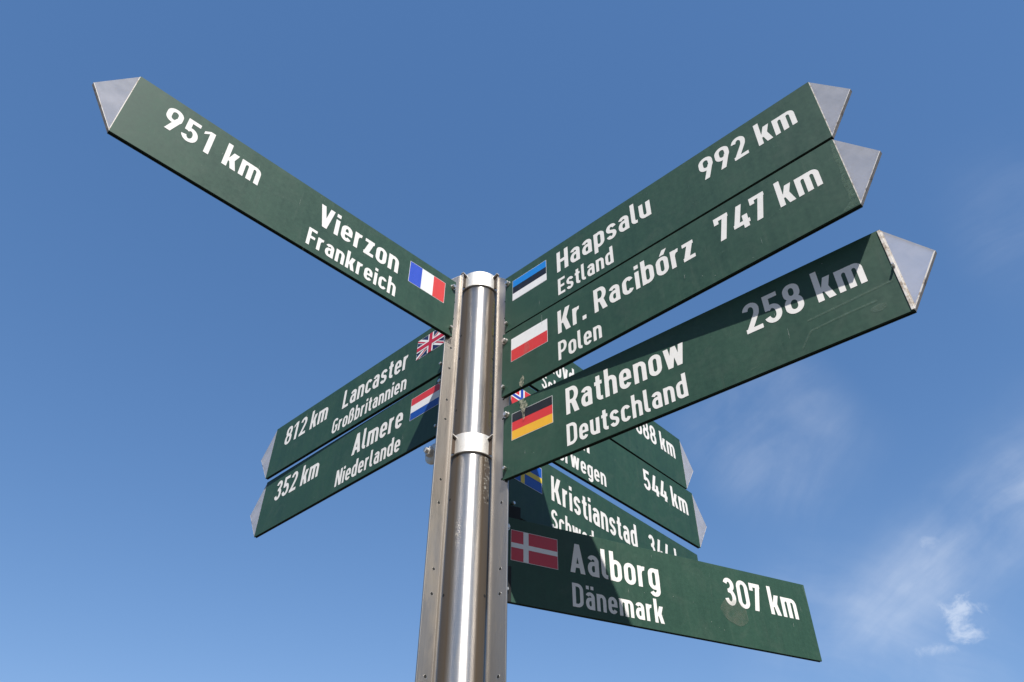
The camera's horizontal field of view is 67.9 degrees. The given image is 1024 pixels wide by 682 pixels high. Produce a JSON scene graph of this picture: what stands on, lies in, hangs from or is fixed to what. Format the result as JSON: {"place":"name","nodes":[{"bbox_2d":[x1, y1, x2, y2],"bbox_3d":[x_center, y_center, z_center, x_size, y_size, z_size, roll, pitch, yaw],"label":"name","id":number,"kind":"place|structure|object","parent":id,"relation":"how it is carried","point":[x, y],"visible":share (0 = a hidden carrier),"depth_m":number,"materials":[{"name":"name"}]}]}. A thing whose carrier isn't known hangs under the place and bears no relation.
{"place":"outdoors","nodes":[
{"label":"outdoors","id":0,"kind":"place"},
{"bbox_2d":[415,271,509,681],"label":"signpost","id":1,"kind":"object","parent":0,"point":[463,629],"visible":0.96,"depth_m":1.28,"materials":[{"name":"silver metal"}]},
{"bbox_2d":[92,77,456,337],"bbox_3d":[-0.379,-0.226,1.351,0.727,0.162,0.014,32,-49,-32],"label":"direction sign","id":2,"kind":"object","parent":1,"relation":"attached to","point":[149,120],"visible":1,"depth_m":1.32,"materials":[{"name":"green paint"}]},
{"bbox_2d":[250,375,440,537],"bbox_3d":[-0.401,0.283,1.727,0.719,0.152,0.014,-31,-50,32],"label":"direction sign","id":3,"kind":"object","parent":1,"relation":"attached to","point":[406,425],"visible":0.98,"depth_m":1.69,"materials":[{"name":"green paint"}]},
{"bbox_2d":[261,328,444,479],"bbox_3d":[-0.403,0.160,1.825,0.716,0.151,0.016,-31,-49,32],"label":"direction sign","id":4,"kind":"object","parent":1,"relation":"attached to","point":[404,371],"visible":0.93,"depth_m":1.79,"materials":[{"name":"green paint"}]},
{"bbox_2d":[509,464,697,560],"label":"direction sign","id":5,"kind":"object","parent":1,"relation":"attached to","point":[548,495],"visible":0.62,"depth_m":1.53,"materials":[{"name":"green paint"}]},
{"bbox_2d":[510,386,706,548],"bbox_3d":[0.246,0.301,1.743,0.014,0.151,0.737,-31,-49,32],"label":"direction sign","id":6,"kind":"object","parent":1,"relation":"attached to","point":[613,470],"visible":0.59,"depth_m":1.78,"materials":[{"name":"green paint"}]},
{"bbox_2d":[529,363,692,488],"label":"direction sign","id":7,"kind":"object","parent":1,"relation":"attached to","point":[655,446],"visible":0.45,"depth_m":1.92,"materials":[{"name":"green paint"}]},
{"bbox_2d":[507,505,821,661],"bbox_3d":[0.280,0.455,1.409,0.679,0.181,0.044,17,-43,-19],"label":"direction sign","id":8,"kind":"object","parent":1,"relation":"attached to","point":[556,570],"visible":0.87,"depth_m":1.38,"materials":[{"name":"green paint"}]},
{"bbox_2d":[504,82,851,333],"bbox_3d":[0.252,-0.229,1.355,0.725,0.151,0.015,-31,-49,32],"label":"direction sign","id":9,"kind":"object","parent":1,"relation":"attached to","point":[797,124],"visible":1,"depth_m":1.32,"materials":[{"name":"green paint"}]},
{"bbox_2d":[501,139,881,398],"bbox_3d":[0.248,-0.109,1.253,0.725,0.151,0.014,-30,-49,31],"label":"direction sign","id":10,"kind":"object","parent":1,"relation":"attached to","point":[828,183],"visible":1,"depth_m":1.22,"materials":[{"name":"green paint"}]},
{"bbox_2d":[502,230,936,481],"bbox_3d":[0.264,0.031,1.157,0.728,0.151,0.017,-28,-48,29],"label":"direction sign","id":11,"kind":"object","parent":1,"relation":"attached to","point":[875,280],"visible":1,"depth_m":1.12,"materials":[{"name":"green paint"}]},
{"bbox_2d":[0,0,1023,681],"label":"sky","id":12,"kind":"structure","parent":0,"point":[157,339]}
]}

